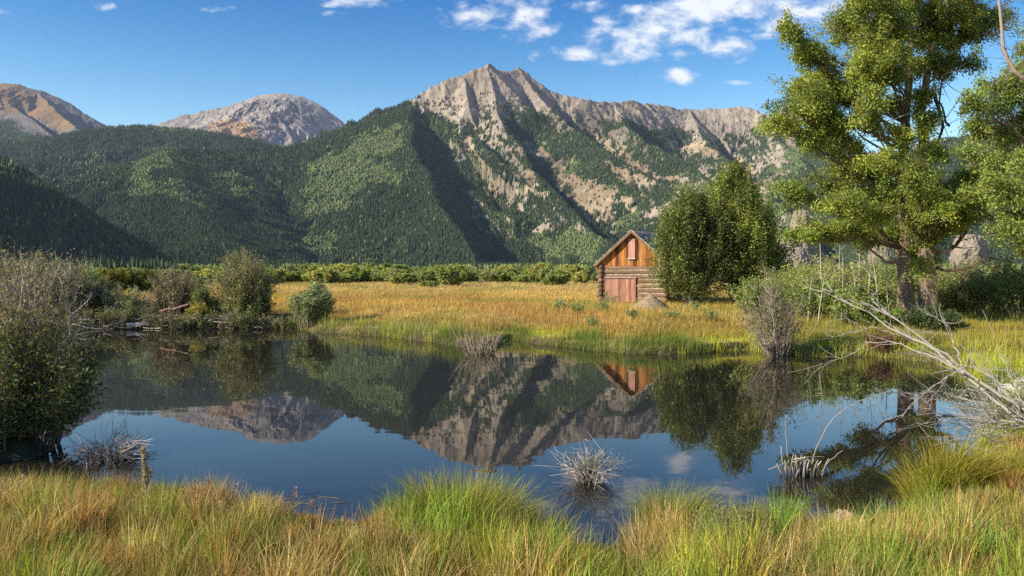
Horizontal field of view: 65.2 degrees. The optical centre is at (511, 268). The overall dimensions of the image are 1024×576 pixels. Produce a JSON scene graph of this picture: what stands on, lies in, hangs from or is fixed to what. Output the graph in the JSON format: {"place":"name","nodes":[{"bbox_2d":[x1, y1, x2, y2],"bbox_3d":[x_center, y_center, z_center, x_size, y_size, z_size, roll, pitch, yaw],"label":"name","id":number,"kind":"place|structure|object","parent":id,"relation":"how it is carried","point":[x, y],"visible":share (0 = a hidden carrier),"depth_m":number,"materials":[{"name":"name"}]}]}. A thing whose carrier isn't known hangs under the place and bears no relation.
{"place":"outdoors","nodes":[
{"label":"outdoors","id":0,"kind":"place"},
{"bbox_2d":[0,83,105,139],"bbox_3d":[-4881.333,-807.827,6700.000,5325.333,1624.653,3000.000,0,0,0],"label":"mountain","id":1,"kind":"structure","parent":0,"point":[27,109],"depth_m":6574.73,"materials":[{"name":"stone"}]},
{"bbox_2d":[0,160,160,263],"bbox_3d":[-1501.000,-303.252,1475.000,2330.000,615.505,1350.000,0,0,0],"label":"hill","id":2,"kind":"structure","parent":0,"point":[32,226],"depth_m":1513.45,"materials":[{"name":"plant"}]},
{"bbox_2d":[0,127,251,180],"bbox_3d":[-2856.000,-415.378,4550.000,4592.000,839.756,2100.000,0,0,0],"label":"hill","id":3,"kind":"structure","parent":0,"point":[107,153],"depth_m":4039.54,"materials":[{"name":"plant"}]},
{"bbox_2d":[153,93,343,146],"bbox_3d":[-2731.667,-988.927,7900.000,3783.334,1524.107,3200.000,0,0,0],"label":"mountain","id":4,"kind":"structure","parent":0,"point":[279,118],"depth_m":7377.18,"materials":[{"name":"stone"}]},
{"bbox_2d":[0,326,988,546],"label":"water","id":5,"kind":"structure","parent":0,"point":[343,417],"depth_m":15.90,"materials":[{"name":"blue liquid"}]},
{"bbox_2d":[49,412,167,468],"bbox_3d":[-6.329,2.662,12.502,1.580,0.851,1.658,0,0,0],"label":"dead bush","id":6,"kind":"object","parent":5,"relation":"in","point":[130,449],"visible":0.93,"depth_m":12.48,"materials":[{"name":"plant"}]},
{"bbox_2d":[448,310,509,354],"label":"dead bush","id":7,"kind":"object","parent":5,"relation":"in","point":[476,350],"visible":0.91,"depth_m":28.01,"materials":[{"name":"plant"}]},
{"bbox_2d":[535,420,636,489],"bbox_3d":[0.976,2.632,11.215,1.427,0.908,1.299,0,0,30],"label":"dead bush","id":8,"kind":"object","parent":5,"relation":"in","point":[588,474],"visible":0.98,"depth_m":11.21,"materials":[{"name":"grey plant"}]},
{"bbox_2d":[768,390,892,477],"bbox_3d":[4.615,2.422,11.623,1.824,1.360,0.379,0,0,0],"label":"bush","id":9,"kind":"object","parent":5,"relation":"in","point":[803,469],"visible":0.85,"depth_m":11.56,"materials":[{"name":"plant"}]},
{"bbox_2d":[0,270,1023,575],"bbox_3d":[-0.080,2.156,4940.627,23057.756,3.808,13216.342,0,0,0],"label":"ground","id":10,"kind":"structure","parent":0,"point":[26,448],"depth_m":29.37,"materials":[{"name":"plant"}]},
{"bbox_2d":[0,473,24,497],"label":"flower spikes","id":11,"kind":"object","parent":10,"relation":"on","point":[19,483],"visible":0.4,"depth_m":8.62,"materials":[{"name":"beige plant"}]},
{"bbox_2d":[0,246,47,307],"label":"willow shrub","id":12,"kind":"object","parent":10,"relation":"on","point":[6,254],"visible":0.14,"depth_m":42.74,"materials":[{"name":"green plant"}]},
{"bbox_2d":[0,254,77,319],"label":"willow shrub","id":13,"kind":"object","parent":10,"relation":"on","point":[57,291],"visible":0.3,"depth_m":40.46,"materials":[{"name":"green plant"}]},
{"bbox_2d":[7,247,88,306],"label":"willow shrub","id":14,"kind":"object","parent":10,"relation":"on","point":[40,257],"visible":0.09,"depth_m":44.55,"materials":[{"name":"green plant"}]},
{"bbox_2d":[0,225,102,437],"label":"willow shrub","id":15,"kind":"object","parent":10,"relation":"on","point":[21,298],"visible":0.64,"depth_m":14.21,"materials":[{"name":"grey plant"}]},
{"bbox_2d":[0,294,111,452],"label":"willow shrub","id":16,"kind":"object","parent":10,"relation":"on","point":[63,411],"visible":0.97,"depth_m":13.12,"materials":[{"name":"green plant"}]},
{"bbox_2d":[28,256,104,317],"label":"willow shrub","id":17,"kind":"object","parent":10,"relation":"on","point":[74,293],"visible":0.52,"depth_m":41.15,"materials":[{"name":"green plant"}]},
{"bbox_2d":[61,265,117,314],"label":"willow shrub","id":18,"kind":"object","parent":10,"relation":"on","point":[100,304],"visible":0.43,"depth_m":42.14,"materials":[{"name":"green plant"}]},
{"bbox_2d":[68,259,112,300],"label":"willow shrub","id":19,"kind":"object","parent":10,"relation":"on","point":[83,266],"visible":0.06,"depth_m":45.89,"materials":[{"name":"green plant"}]},
{"bbox_2d":[86,304,119,328],"bbox_3d":[-20.227,2.350,39.799,1.711,1.230,1.882,0,0,0],"label":"bank brush","id":20,"kind":"object","parent":10,"relation":"on","point":[101,316],"visible":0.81,"depth_m":39.43,"materials":[{"name":"green plant"}]},
{"bbox_2d":[94,267,131,291],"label":"willow bush","id":21,"kind":"object","parent":10,"relation":"on","point":[119,275],"visible":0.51,"depth_m":73.31,"materials":[{"name":"green plant"}]},
{"bbox_2d":[98,281,144,317],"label":"willow shrub","id":22,"kind":"object","parent":10,"relation":"on","point":[113,300],"visible":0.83,"depth_m":41.87,"materials":[{"name":"green plant"}]},
{"bbox_2d":[108,305,137,327],"bbox_3d":[-19.505,2.372,39.825,1.606,1.099,1.711,0,0,0],"label":"bank brush","id":23,"kind":"object","parent":10,"relation":"on","point":[112,311],"visible":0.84,"depth_m":39.62,"materials":[{"name":"green plant"}]},
{"bbox_2d":[119,302,140,326],"bbox_3d":[-19.156,2.279,40.130,1.221,1.253,1.484,0,0,-34],"label":"bank brush","id":24,"kind":"object","parent":10,"relation":"on","point":[130,310],"visible":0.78,"depth_m":39.93,"materials":[{"name":"green plant"}]},
{"bbox_2d":[121,291,158,311],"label":"willow shrub","id":25,"kind":"object","parent":10,"relation":"on","point":[145,302],"visible":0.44,"depth_m":43.32,"materials":[{"name":"green plant"}]},
{"bbox_2d":[130,303,160,326],"bbox_3d":[-18.290,2.311,40.038,1.604,1.187,1.205,0,0,21],"label":"bank brush","id":26,"kind":"object","parent":10,"relation":"on","point":[153,310],"visible":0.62,"depth_m":39.90,"materials":[{"name":"green plant"}]},
{"bbox_2d":[126,268,165,291],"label":"willow bush","id":27,"kind":"object","parent":10,"relation":"on","point":[138,279],"visible":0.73,"depth_m":74.89,"materials":[{"name":"green plant"}]},
{"bbox_2d":[140,446,153,502],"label":"mullein stalk","id":28,"kind":"object","parent":10,"relation":"on","point":[145,471],"visible":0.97,"depth_m":8.69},
{"bbox_2d":[44,308,273,328],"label":"driftwood litter","id":29,"kind":"object","parent":10,"relation":"on","point":[117,322],"visible":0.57,"depth_m":39.59,"materials":[{"name":"wood"}]},
{"bbox_2d":[143,310,178,329],"bbox_3d":[-17.559,2.568,39.840,1.578,1.168,1.511,0,0,0],"label":"bank brush","id":30,"kind":"object","parent":10,"relation":"on","point":[154,319],"visible":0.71,"depth_m":39.50,"materials":[{"name":"green plant"}]},
{"bbox_2d":[145,258,205,315],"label":"willow shrub","id":31,"kind":"object","parent":10,"relation":"on","point":[172,295],"visible":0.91,"depth_m":42.61,"materials":[{"name":"green plant"}]},
{"bbox_2d":[165,311,196,329],"bbox_3d":[-16.514,2.547,39.705,1.743,1.209,1.930,0,0,0],"label":"bank brush","id":32,"kind":"object","parent":10,"relation":"on","point":[180,323],"visible":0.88,"depth_m":39.43,"materials":[{"name":"green plant"}]},
{"bbox_2d":[184,301,210,317],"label":"willow shrub","id":33,"kind":"object","parent":10,"relation":"on","point":[197,308],"visible":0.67,"depth_m":41.44,"materials":[{"name":"green plant"}]},
{"bbox_2d":[162,478,237,513],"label":"flower spikes","id":34,"kind":"object","parent":10,"relation":"on","point":[192,490],"visible":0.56,"depth_m":8.49,"materials":[{"name":"beige plant"}]},
{"bbox_2d":[192,311,216,328],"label":"bank brush","id":35,"kind":"object","parent":10,"relation":"on","point":[201,323],"visible":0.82,"depth_m":39.70,"materials":[{"name":"green plant"}]},
{"bbox_2d":[187,284,222,316],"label":"willow shrub","id":36,"kind":"object","parent":10,"relation":"on","point":[200,293],"visible":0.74,"depth_m":42.31,"materials":[{"name":"green plant"}]},
{"bbox_2d":[202,310,228,328],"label":"bank brush","id":37,"kind":"object","parent":10,"relation":"on","point":[211,322],"visible":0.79,"depth_m":39.72,"materials":[{"name":"green plant"}]},
{"bbox_2d":[213,317,242,328],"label":"bank brush","id":38,"kind":"object","parent":10,"relation":"on","point":[229,324],"visible":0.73,"depth_m":39.42,"materials":[{"name":"green plant"}]},
{"bbox_2d":[206,244,279,315],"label":"willow shrub","id":39,"kind":"object","parent":10,"relation":"on","point":[246,281],"visible":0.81,"depth_m":41.82,"materials":[{"name":"green plant"}]},
{"bbox_2d":[227,306,259,329],"bbox_3d":[-13.346,2.507,39.776,1.492,1.290,1.572,0,0,0],"label":"bank brush","id":40,"kind":"object","parent":10,"relation":"on","point":[234,316],"visible":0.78,"depth_m":39.43,"materials":[{"name":"green plant"}]},
{"bbox_2d":[219,292,276,319],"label":"willow shrub","id":41,"kind":"object","parent":10,"relation":"on","point":[263,307],"visible":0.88,"depth_m":41.58,"materials":[{"name":"green plant"}]},
{"bbox_2d":[238,312,264,328],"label":"bank brush","id":42,"kind":"object","parent":10,"relation":"on","point":[248,324],"visible":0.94,"depth_m":39.46,"materials":[{"name":"green plant"}]},
{"bbox_2d":[190,486,315,522],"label":"flower spikes","id":43,"kind":"object","parent":10,"relation":"on","point":[295,496],"visible":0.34,"depth_m":8.32,"materials":[{"name":"beige plant"}]},
{"bbox_2d":[253,312,285,328],"bbox_3d":[-12.167,2.653,40.112,1.753,0.997,1.643,0,0,0],"label":"bank brush","id":44,"kind":"object","parent":10,"relation":"on","point":[262,324],"visible":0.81,"depth_m":39.91,"materials":[{"name":"green plant"}]},
{"bbox_2d":[259,267,286,284],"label":"meadow willow","id":45,"kind":"object","parent":10,"relation":"on","point":[281,274],"visible":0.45,"depth_m":99.55,"materials":[{"name":"green plant"}]},
{"bbox_2d":[270,316,299,329],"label":"bank brush","id":46,"kind":"object","parent":10,"relation":"on","point":[283,325],"visible":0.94,"depth_m":39.67,"materials":[{"name":"green plant"}]},
{"bbox_2d":[285,270,302,281],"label":"meadow willow","id":47,"kind":"object","parent":10,"relation":"on","point":[294,276],"visible":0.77,"depth_m":126.81,"materials":[{"name":"green plant"}]},
{"bbox_2d":[284,278,336,326],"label":"willow shrub","id":48,"kind":"object","parent":10,"relation":"on","point":[312,303],"visible":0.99,"depth_m":38.95,"materials":[{"name":"green plant"}]},
{"bbox_2d":[305,267,340,283],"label":"meadow willow","id":49,"kind":"object","parent":10,"relation":"on","point":[329,274],"visible":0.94,"depth_m":114.43,"materials":[{"name":"green plant"}]},
{"bbox_2d":[331,262,366,272],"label":"meadow willow","id":50,"kind":"object","parent":10,"relation":"on","point":[342,267],"visible":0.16,"depth_m":136.49,"materials":[{"name":"green plant"}]},
{"bbox_2d":[342,265,370,282],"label":"meadow willow","id":51,"kind":"object","parent":10,"relation":"on","point":[363,274],"visible":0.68,"depth_m":124.64,"materials":[{"name":"green plant"}]},
{"bbox_2d":[367,273,388,281],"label":"meadow willow","id":52,"kind":"object","parent":10,"relation":"on","point":[376,277],"visible":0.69,"depth_m":125.09,"materials":[{"name":"green plant"}]},
{"bbox_2d":[389,273,405,283],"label":"meadow willow","id":53,"kind":"object","parent":10,"relation":"on","point":[396,279],"visible":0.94,"depth_m":106.70,"materials":[{"name":"green plant"}]},
{"bbox_2d":[416,270,439,282],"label":"meadow willow","id":54,"kind":"object","parent":10,"relation":"on","point":[429,275],"visible":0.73,"depth_m":110.93,"materials":[{"name":"green plant"}]},
{"bbox_2d":[433,263,470,285],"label":"meadow willow","id":55,"kind":"object","parent":10,"relation":"on","point":[448,274],"visible":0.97,"depth_m":99.14,"materials":[{"name":"green plant"}]},
{"bbox_2d":[362,459,567,534],"bbox_3d":[-0.463,2.328,7.887,2.111,0.920,2.194,0,0,0],"label":"grass tussock","id":56,"kind":"object","parent":10,"relation":"on","point":[488,499],"depth_m":7.89,"materials":[{"name":"plant"}]},
{"bbox_2d":[478,270,507,281],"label":"meadow willow","id":57,"kind":"object","parent":10,"relation":"on","point":[484,276],"visible":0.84,"depth_m":128.23,"materials":[{"name":"green plant"}]},
{"bbox_2d":[490,270,514,281],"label":"meadow willow","id":58,"kind":"object","parent":10,"relation":"on","point":[501,277],"visible":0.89,"depth_m":127.74,"materials":[{"name":"green plant"}]},
{"bbox_2d":[0,426,1023,575],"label":"grass","id":59,"kind":"structure","parent":10,"relation":"on","point":[752,562],"depth_m":6.21,"materials":[{"name":"plant"}]},
{"bbox_2d":[1,280,1023,339],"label":"meadow grass","id":60,"kind":"structure","parent":10,"relation":"on","point":[486,295],"depth_m":43.92,"materials":[{"name":"plant"}]},
{"bbox_2d":[478,497,597,544],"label":"grass tussock","id":61,"kind":"object","parent":10,"relation":"on","point":[554,519],"depth_m":7.65,"materials":[{"name":"plant"}]},
{"bbox_2d":[527,262,553,281],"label":"meadow willow","id":62,"kind":"object","parent":10,"relation":"on","point":[538,266],"visible":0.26,"depth_m":132.58,"materials":[{"name":"green plant"}]},
{"bbox_2d":[535,268,571,285],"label":"meadow willow","id":63,"kind":"object","parent":10,"relation":"on","point":[557,276],"visible":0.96,"depth_m":102.74,"materials":[{"name":"green plant"}]},
{"bbox_2d":[557,264,585,274],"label":"meadow willow","id":64,"kind":"object","parent":10,"relation":"on","point":[573,268],"visible":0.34,"depth_m":124.30,"materials":[{"name":"green plant"}]},
{"bbox_2d":[570,271,590,283],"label":"meadow willow","id":65,"kind":"object","parent":10,"relation":"on","point":[580,277],"visible":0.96,"depth_m":112.88,"materials":[{"name":"green plant"}]},
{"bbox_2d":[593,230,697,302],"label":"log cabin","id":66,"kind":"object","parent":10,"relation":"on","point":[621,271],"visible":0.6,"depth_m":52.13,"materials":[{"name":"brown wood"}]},
{"bbox_2d":[605,279,634,301],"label":"door","id":67,"kind":"structure","parent":66,"relation":"in","point":[625,288],"depth_m":52.35,"materials":[{"name":"red paint"}]},
{"bbox_2d":[629,292,671,310],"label":"dirt mound","id":68,"kind":"object","parent":10,"relation":"on","point":[650,299],"visible":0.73,"depth_m":41.06,"materials":[{"name":"soil"}]},
{"bbox_2d":[607,474,742,532],"bbox_3d":[1.693,2.480,8.164,1.526,0.737,1.468,0,0,44],"label":"grass tussock","id":69,"kind":"object","parent":10,"relation":"on","point":[704,501],"depth_m":8.23,"materials":[{"name":"plant"}]},
{"bbox_2d":[643,180,739,304],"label":"poplar tree","id":70,"kind":"object","parent":10,"relation":"on","point":[688,261],"visible":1,"depth_m":47.41,"materials":[{"name":"green plant"}]},
{"bbox_2d":[684,488,783,549],"bbox_3d":[1.938,2.316,6.964,0.919,0.681,0.928,0,0,0],"label":"tussock","id":71,"kind":"object","parent":10,"relation":"on","point":[724,518],"visible":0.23,"depth_m":6.96,"materials":[{"name":"green plant"}]},
{"bbox_2d":[697,157,794,304],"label":"poplar tree","id":72,"kind":"object","parent":10,"relation":"on","point":[742,198],"visible":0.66,"depth_m":48.30,"materials":[{"name":"green plant"}]},
{"bbox_2d":[725,275,782,317],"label":"thicket shrub","id":73,"kind":"object","parent":10,"relation":"on","point":[740,295],"visible":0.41,"depth_m":35.80,"materials":[{"name":"green plant"}]},
{"bbox_2d":[721,494,812,531],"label":"grass tussock","id":74,"kind":"object","parent":10,"relation":"on","point":[765,513],"depth_m":8.05,"materials":[{"name":"plant"}]},
{"bbox_2d":[735,232,804,289],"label":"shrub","id":75,"kind":"object","parent":10,"relation":"on","point":[783,251],"visible":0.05,"depth_m":50.01,"materials":[{"name":"green plant"}]},
{"bbox_2d":[732,257,810,356],"bbox_3d":[8.897,1.311,27.467,2.785,3.546,2.908,0,0,0],"label":"willow shrub","id":76,"kind":"object","parent":10,"relation":"on","point":[778,342],"visible":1,"depth_m":27.35,"materials":[{"name":"grey plant"}]},
{"bbox_2d":[758,258,811,287],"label":"thicket shrub","id":77,"kind":"object","parent":10,"relation":"on","point":[792,272],"visible":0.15,"depth_m":45.09,"materials":[{"name":"green plant"}]},
{"bbox_2d":[769,262,826,312],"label":"thicket shrub","id":78,"kind":"object","parent":10,"relation":"on","point":[800,274],"visible":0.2,"depth_m":37.77,"materials":[{"name":"green plant"}]},
{"bbox_2d":[787,247,809,268],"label":"rock outcrop","id":79,"kind":"object","parent":10,"relation":"on","point":[803,251],"visible":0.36,"depth_m":554.19,"materials":[{"name":"stone"}]},
{"bbox_2d":[788,209,814,265],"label":"rock outcrop","id":80,"kind":"object","parent":10,"relation":"on","point":[811,251],"visible":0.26,"depth_m":633.41,"materials":[{"name":"stone"}]},
{"bbox_2d":[783,271,847,320],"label":"thicket shrub","id":81,"kind":"object","parent":10,"relation":"on","point":[814,301],"visible":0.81,"depth_m":33.20,"materials":[{"name":"green plant"}]},
{"bbox_2d":[789,249,869,283],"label":"thicket shrub","id":82,"kind":"object","parent":10,"relation":"on","point":[827,261],"visible":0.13,"depth_m":41.79,"materials":[{"name":"green plant"}]},
{"bbox_2d":[800,260,870,311],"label":"thicket shrub","id":83,"kind":"object","parent":10,"relation":"on","point":[842,276],"visible":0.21,"depth_m":36.50,"materials":[{"name":"green plant"}]},
{"bbox_2d":[751,0,948,314],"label":"cottonwood tree","id":84,"kind":"object","parent":10,"relation":"on","point":[821,94],"visible":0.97,"depth_m":32.06,"materials":[{"name":"green plant"}]},
{"bbox_2d":[821,282,886,325],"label":"thicket shrub","id":85,"kind":"object","parent":10,"relation":"on","point":[850,311],"visible":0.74,"depth_m":31.63,"materials":[{"name":"green plant"}]},
{"bbox_2d":[838,249,896,304],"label":"thicket shrub","id":86,"kind":"object","parent":10,"relation":"on","point":[875,267],"visible":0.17,"depth_m":43.88,"materials":[{"name":"green plant"}]},
{"bbox_2d":[840,263,896,307],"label":"thicket shrub","id":87,"kind":"object","parent":10,"relation":"on","point":[891,289],"visible":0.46,"depth_m":36.73,"materials":[{"name":"green plant"}]},
{"bbox_2d":[847,492,907,517],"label":"reed tuft","id":88,"kind":"object","parent":10,"relation":"on","point":[881,506],"visible":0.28,"depth_m":9.40,"materials":[{"name":"green plant"}]},
{"bbox_2d":[867,245,892,266],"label":"rock outcrop","id":89,"kind":"object","parent":10,"relation":"on","point":[882,254],"visible":0.32,"depth_m":614.34,"materials":[{"name":"stone"}]},
{"bbox_2d":[858,301,906,327],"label":"thicket shrub","id":90,"kind":"object","parent":10,"relation":"on","point":[880,316],"visible":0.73,"depth_m":31.01,"materials":[{"name":"green plant"}]},
{"bbox_2d":[863,329,913,353],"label":"thicket shrub","id":91,"kind":"object","parent":10,"relation":"on","point":[882,349],"visible":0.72,"depth_m":27.19,"materials":[{"name":"brown plant"}]},
{"bbox_2d":[792,282,1023,453],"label":"fallen tree","id":92,"kind":"object","parent":10,"relation":"on","point":[962,370],"visible":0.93,"depth_m":12.84,"materials":[{"name":"wood"}]},
{"bbox_2d":[878,264,959,305],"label":"thicket shrub","id":93,"kind":"object","parent":10,"relation":"on","point":[915,287],"visible":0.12,"depth_m":41.86,"materials":[{"name":"green plant"}]},
{"bbox_2d":[897,303,964,331],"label":"thicket shrub","id":94,"kind":"object","parent":10,"relation":"on","point":[920,318],"visible":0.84,"depth_m":29.34,"materials":[{"name":"green plant"}]},
{"bbox_2d":[862,423,1023,506],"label":"grass tussock","id":95,"kind":"object","parent":10,"relation":"on","point":[942,467],"depth_m":9.83,"materials":[{"name":"plant"}]},
{"bbox_2d":[864,0,1022,310],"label":"cottonwood tree","id":96,"kind":"object","parent":10,"relation":"on","point":[948,203],"visible":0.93,"depth_m":31.91,"materials":[{"name":"green plant"}]},
{"bbox_2d":[914,272,976,314],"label":"thicket shrub","id":97,"kind":"object","parent":10,"relation":"on","point":[943,298],"visible":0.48,"depth_m":36.11,"materials":[{"name":"green plant"}]},
{"bbox_2d":[914,253,1011,313],"bbox_3d":[22.369,0.838,39.946,4.587,3.266,4.119,0,0,35],"label":"thicket shrub","id":98,"kind":"object","parent":10,"relation":"on","point":[948,273],"visible":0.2,"depth_m":39.74,"materials":[{"name":"green plant"}]},
{"bbox_2d":[949,234,985,269],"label":"rock outcrop","id":99,"kind":"object","parent":10,"relation":"on","point":[957,255],"visible":0.63,"depth_m":631.93,"materials":[{"name":"stone"}]},
{"bbox_2d":[938,268,1017,316],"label":"thicket shrub","id":100,"kind":"object","parent":10,"relation":"on","point":[980,301],"visible":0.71,"depth_m":35.65,"materials":[{"name":"green plant"}]},
{"bbox_2d":[940,366,1023,441],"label":"thicket shrub","id":101,"kind":"object","parent":10,"relation":"on","point":[980,397],"visible":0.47,"depth_m":13.70,"materials":[{"name":"grey plant"}]},
{"bbox_2d":[941,0,1023,260],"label":"cottonwood tree","id":102,"kind":"object","parent":10,"relation":"on","point":[1000,163],"visible":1,"depth_m":29.20,"materials":[{"name":"green plant"}]},
{"bbox_2d":[955,446,1023,493],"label":"grass tussock","id":103,"kind":"object","parent":10,"relation":"on","point":[993,477],"depth_m":9.68,"materials":[{"name":"plant"}]},
{"bbox_2d":[955,250,1023,315],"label":"thicket shrub","id":104,"kind":"object","parent":10,"relation":"on","point":[1005,270],"visible":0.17,"depth_m":37.90,"materials":[{"name":"green plant"}]},
{"bbox_2d":[986,258,1023,318],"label":"thicket shrub","id":105,"kind":"object","parent":10,"relation":"on","point":[1013,301],"visible":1,"depth_m":33.81,"materials":[{"name":"green plant"}]},
{"bbox_2d":[0,0,1023,152],"label":"sky","id":106,"kind":"structure","parent":0,"point":[125,62],"materials":[{"name":"blue"}]},
{"bbox_2d":[53,63,1022,263],"bbox_3d":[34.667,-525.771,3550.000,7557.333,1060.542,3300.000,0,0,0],"label":"mountain","id":107,"kind":"structure","parent":0,"point":[474,83],"depth_m":3779.43,"materials":[{"name":"stone"}]},
{"bbox_2d":[0,83,1023,273],"bbox_3d":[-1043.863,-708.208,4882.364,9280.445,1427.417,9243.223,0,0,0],"label":"forest","id":108,"kind":"object","parent":107,"relation":"on","point":[207,221],"visible":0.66,"depth_m":2828.72,"materials":[{"name":"plant"}]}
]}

